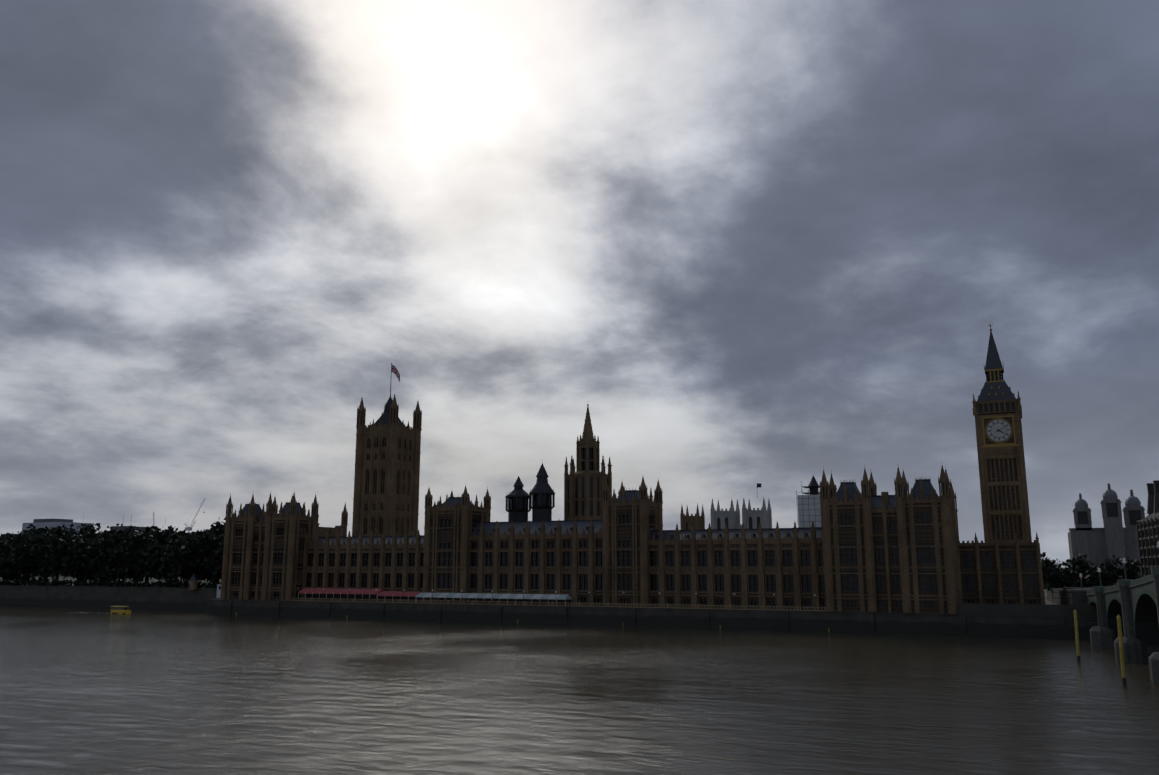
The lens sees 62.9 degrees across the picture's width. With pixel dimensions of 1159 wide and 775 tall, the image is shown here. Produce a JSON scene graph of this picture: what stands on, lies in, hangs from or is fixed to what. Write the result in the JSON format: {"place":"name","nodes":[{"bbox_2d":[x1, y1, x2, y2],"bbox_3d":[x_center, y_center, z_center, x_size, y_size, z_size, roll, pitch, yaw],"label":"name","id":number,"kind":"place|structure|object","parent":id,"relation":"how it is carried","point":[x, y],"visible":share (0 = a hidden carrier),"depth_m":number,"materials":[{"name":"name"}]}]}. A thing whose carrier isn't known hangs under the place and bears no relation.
{"place":"outdoors","nodes":[
{"label":"outdoors","id":0,"kind":"place"},
{"bbox_2d":[0,568,1091,616],"bbox_3d":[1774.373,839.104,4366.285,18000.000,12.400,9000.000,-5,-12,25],"label":"bank ground","id":1,"kind":"structure","parent":0,"point":[155,580],"depth_m":669.47,"materials":[{"name":"grey concrete"}]},
{"bbox_2d":[0,538,18,577],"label":"plane tree","id":2,"kind":"object","parent":1,"relation":"on","point":[1,575],"visible":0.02,"depth_m":476.23,"materials":[{"name":"green plant"}]},
{"bbox_2d":[0,533,20,584],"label":"plane tree","id":3,"kind":"object","parent":1,"relation":"on","point":[6,536],"visible":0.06,"depth_m":489.62,"materials":[{"name":"green plant"}]},
{"bbox_2d":[0,533,36,585],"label":"plane tree","id":4,"kind":"object","parent":1,"relation":"on","point":[11,575],"visible":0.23,"depth_m":467.24,"materials":[{"name":"green plant"}]},
{"bbox_2d":[6,524,40,585],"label":"plane tree","id":5,"kind":"object","parent":1,"relation":"on","point":[29,531],"visible":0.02,"depth_m":486.98,"materials":[{"name":"green plant"}]},
{"bbox_2d":[0,531,56,585],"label":"plane tree","id":6,"kind":"object","parent":1,"relation":"on","point":[23,561],"visible":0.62,"depth_m":455.01,"materials":[{"name":"green plant"}]},
{"bbox_2d":[28,526,70,580],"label":"plane tree","id":7,"kind":"object","parent":1,"relation":"on","point":[46,528],"visible":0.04,"depth_m":480.43,"materials":[{"name":"green plant"}]},
{"bbox_2d":[19,524,80,579],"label":"plane tree","id":8,"kind":"object","parent":1,"relation":"on","point":[72,532],"visible":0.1,"depth_m":474.78,"materials":[{"name":"green plant"}]},
{"bbox_2d":[27,526,85,582],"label":"plane tree","id":9,"kind":"object","parent":1,"relation":"on","point":[49,556],"visible":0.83,"depth_m":448.23,"materials":[{"name":"green plant"}]},
{"bbox_2d":[60,529,98,585],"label":"plane tree","id":10,"kind":"object","parent":1,"relation":"on","point":[72,565],"visible":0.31,"depth_m":444.17,"materials":[{"name":"green plant"}]},
{"bbox_2d":[63,523,108,580],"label":"plane tree","id":11,"kind":"object","parent":1,"relation":"on","point":[91,527],"visible":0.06,"depth_m":471.18,"materials":[{"name":"green plant"}]},
{"bbox_2d":[68,532,117,584],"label":"plane tree","id":12,"kind":"object","parent":1,"relation":"on","point":[91,552],"visible":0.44,"depth_m":436.65,"materials":[{"name":"green plant"}]},
{"bbox_2d":[21,519,165,575],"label":"millbank buildings","id":13,"kind":"structure","parent":1,"relation":"on","point":[43,523],"depth_m":1010.46,"materials":[{"name":"concrete"}]},
{"bbox_2d":[0,577,220,587],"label":"garden shrubs","id":14,"kind":"object","parent":1,"relation":"on","point":[57,582],"visible":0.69,"depth_m":431.73,"materials":[{"name":"green plant"}]},
{"bbox_2d":[86,530,134,586],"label":"plane tree","id":15,"kind":"object","parent":1,"relation":"on","point":[109,567],"visible":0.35,"depth_m":431.72,"materials":[{"name":"green plant"}]},
{"bbox_2d":[103,524,124,581],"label":"plane tree","id":16,"kind":"object","parent":1,"relation":"on","point":[117,532],"depth_m":493.00,"materials":[{"name":"green plant"}]},
{"bbox_2d":[111,525,135,586],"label":"plane tree","id":17,"kind":"object","parent":1,"relation":"on","point":[128,531],"depth_m":458.49,"materials":[{"name":"green plant"}]},
{"bbox_2d":[108,526,162,586],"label":"plane tree","id":18,"kind":"object","parent":1,"relation":"on","point":[136,541],"visible":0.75,"depth_m":425.93,"materials":[{"name":"green plant"}]},
{"bbox_2d":[115,526,160,583],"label":"plane tree","id":19,"kind":"object","parent":1,"relation":"on","point":[148,529],"visible":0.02,"depth_m":446.84,"materials":[{"name":"green plant"}]},
{"bbox_2d":[132,525,189,586],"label":"plane tree","id":20,"kind":"object","parent":1,"relation":"on","point":[153,560],"visible":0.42,"depth_m":424.71,"materials":[{"name":"green plant"}]},
{"bbox_2d":[149,527,193,581],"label":"plane tree","id":21,"kind":"object","parent":1,"relation":"on","point":[174,533],"depth_m":441.81,"materials":[{"name":"green plant"}]},
{"bbox_2d":[157,532,211,582],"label":"plane tree","id":22,"kind":"object","parent":1,"relation":"on","point":[179,560],"visible":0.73,"depth_m":410.36,"materials":[{"name":"green plant"}]},
{"bbox_2d":[188,574,197,589],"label":"monument","id":23,"kind":"object","parent":1,"relation":"on","point":[193,581],"visible":1,"depth_m":402.42,"materials":[{"name":"stone"}]},
{"bbox_2d":[185,500,204,530],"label":"crane","id":24,"kind":"object","parent":1,"relation":"on","point":[187,528],"visible":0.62,"depth_m":1051.80,"materials":[{"name":"white metal"}]},
{"bbox_2d":[181,529,211,583],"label":"plane tree","id":25,"kind":"object","parent":1,"relation":"on","point":[185,572],"depth_m":436.08,"materials":[{"name":"green plant"}]},
{"bbox_2d":[183,529,223,583],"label":"plane tree","id":26,"kind":"object","parent":1,"relation":"on","point":[213,539],"visible":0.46,"depth_m":412.10,"materials":[{"name":"green plant"}]},
{"bbox_2d":[196,517,221,581],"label":"plane tree","id":27,"kind":"object","parent":1,"relation":"on","point":[213,523],"depth_m":469.51,"materials":[{"name":"green plant"}]},
{"bbox_2d":[198,518,225,587],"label":"plane tree","id":28,"kind":"object","parent":1,"relation":"on","point":[220,529],"visible":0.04,"depth_m":432.38,"materials":[{"name":"green plant"}]},
{"bbox_2d":[204,540,223,574],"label":"plane tree","id":29,"kind":"object","parent":1,"relation":"on","point":[219,557],"visible":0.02,"depth_m":405.42,"materials":[{"name":"green plant"}]},
{"bbox_2d":[352,363,421,535],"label":"tower","id":30,"kind":"structure","parent":1,"relation":"on","point":[387,474],"depth_m":432.87,"materials":[{"name":"stone"}]},
{"bbox_2d":[392,365,399,381],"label":"flag","id":31,"kind":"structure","parent":30,"relation":"attached to","point":[395,371],"depth_m":448.40,"materials":[{"name":"multicoloured fabric"}]},
{"bbox_2d":[298,588,571,605],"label":"terrace marquees","id":32,"kind":"object","parent":1,"relation":"on","point":[344,594],"visible":0.81,"depth_m":329.28,"materials":[{"name":"white fabric"}]},
{"bbox_2d":[0,585,1097,639],"bbox_3d":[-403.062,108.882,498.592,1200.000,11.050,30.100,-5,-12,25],"label":"river wall","id":33,"kind":"structure","parent":1,"relation":"on","point":[1031,626],"depth_m":299.68,"materials":[{"name":"stone"}]},
{"bbox_2d":[216,584,220,597],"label":"site cabins","id":34,"kind":"object","parent":33,"relation":"on","point":[218,590],"visible":0.15,"depth_m":383.24,"materials":[{"name":"grey"}]},
{"bbox_2d":[291,588,1097,616],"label":"terrace balustrade","id":35,"kind":"object","parent":33,"relation":"on","point":[1025,609],"visible":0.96,"depth_m":253.31,"materials":[{"name":"stone"}]},
{"bbox_2d":[220,464,959,613],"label":"palace","id":36,"kind":"structure","parent":1,"relation":"on","point":[867,549],"depth_m":303.16,"materials":[{"name":"stone"}]},
{"bbox_2d":[317,514,416,536],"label":"palace turret and stacks","id":37,"kind":"object","parent":36,"relation":"on","point":[340,528],"visible":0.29,"depth_m":369.63,"materials":[{"name":"stone"}]},
{"bbox_2d":[564,404,611,519],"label":"central tower","id":38,"kind":"structure","parent":36,"relation":"on","point":[584,484],"depth_m":360.96,"materials":[{"name":"stone"}]},
{"bbox_2d":[680,483,771,529],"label":"westminster abbey towers","id":39,"kind":"structure","parent":1,"relation":"on","point":[751,519],"depth_m":541.04,"materials":[{"name":"stone"}]},
{"bbox_2d":[955,531,1044,603],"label":"palace ranges","id":40,"kind":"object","parent":1,"relation":"on","point":[996,565],"visible":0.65,"depth_m":272.67,"materials":[{"name":"stone"}]},
{"bbox_2d":[505,476,530,521],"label":"ventilation tower","id":41,"kind":"structure","parent":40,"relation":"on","point":[517,497],"depth_m":352.82,"materials":[{"name":"metal"}]},
{"bbox_2d":[529,463,554,520],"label":"ventilation tower","id":42,"kind":"structure","parent":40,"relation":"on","point":[542,500],"depth_m":349.07,"materials":[{"name":"metal"}]},
{"bbox_2d":[796,476,821,527],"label":"scaffolded tower","id":43,"kind":"structure","parent":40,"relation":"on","point":[809,509],"depth_m":329.59,"materials":[{"name":"metal"}]},
{"bbox_2d":[1041,552,1060,589],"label":"street tree","id":44,"kind":"object","parent":1,"relation":"on","point":[1043,554],"visible":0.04,"depth_m":371.57,"materials":[{"name":"green plant"}]},
{"bbox_2d":[1041,557,1086,591],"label":"street tree","id":45,"kind":"object","parent":1,"relation":"on","point":[1053,577],"visible":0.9,"depth_m":329.96,"materials":[{"name":"green plant"}]},
{"bbox_2d":[1056,554,1094,586],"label":"street tree","id":46,"kind":"object","parent":1,"relation":"on","point":[1080,564],"visible":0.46,"depth_m":344.45,"materials":[{"name":"green plant"}]},
{"bbox_2d":[1066,554,1090,582],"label":"street tree","id":47,"kind":"object","parent":1,"relation":"on","point":[1076,566],"depth_m":373.59,"materials":[{"name":"green plant"}]},
{"bbox_2d":[1046,541,1158,682],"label":"bridge","id":48,"kind":"structure","parent":1,"relation":"on","point":[1133,604],"depth_m":183.16,"materials":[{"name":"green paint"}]},
{"bbox_2d":[1085,564,1124,586],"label":"street tree","id":49,"kind":"object","parent":1,"relation":"on","point":[1109,578],"visible":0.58,"depth_m":320.71,"materials":[{"name":"green plant"}]},
{"bbox_2d":[1099,554,1141,579],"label":"street tree","id":50,"kind":"object","parent":1,"relation":"on","point":[1131,569],"visible":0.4,"depth_m":348.49,"materials":[{"name":"green plant"}]},
{"bbox_2d":[1136,480,1158,576],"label":"office building","id":51,"kind":"structure","parent":1,"relation":"on","point":[1148,532],"depth_m":325.02,"materials":[{"name":"grey concrete"}]},
{"bbox_2d":[0,605,1158,774],"bbox_3d":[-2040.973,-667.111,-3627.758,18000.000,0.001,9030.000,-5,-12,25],"label":"river water","id":52,"kind":"structure","parent":0,"point":[100,691],"depth_m":129.98,"materials":[{"name":"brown liquid"}]},
{"bbox_2d":[110,606,130,613],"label":"duck tour boat","id":53,"kind":"object","parent":52,"relation":"on","point":[119,610],"visible":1,"depth_m":368.30,"materials":[{"name":"yellow"}]},
{"bbox_2d":[1074,610,1080,661],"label":"mooring post","id":54,"kind":"object","parent":52,"relation":"in","point":[1077,636],"visible":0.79,"depth_m":182.71,"materials":[{"name":"yellow"}]},
{"bbox_2d":[1117,615,1126,685],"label":"mooring post","id":55,"kind":"object","parent":52,"relation":"in","point":[1123,672],"visible":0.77,"depth_m":146.64,"materials":[{"name":"yellow"}]},
{"bbox_2d":[0,0,1158,567],"label":"sky","id":56,"kind":"structure","parent":0,"point":[772,244],"materials":[{"name":"grey"}]},
{"bbox_2d":[972,324,1031,542],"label":"clock tower","id":57,"kind":"structure","parent":0,"point":[997,409],"depth_m":319.43,"materials":[{"name":"stone"}]},
{"bbox_2d":[1068,483,1144,575],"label":"domed building","id":58,"kind":"structure","parent":0,"point":[1115,537],"depth_m":459.53,"materials":[{"name":"stone"}]}
]}

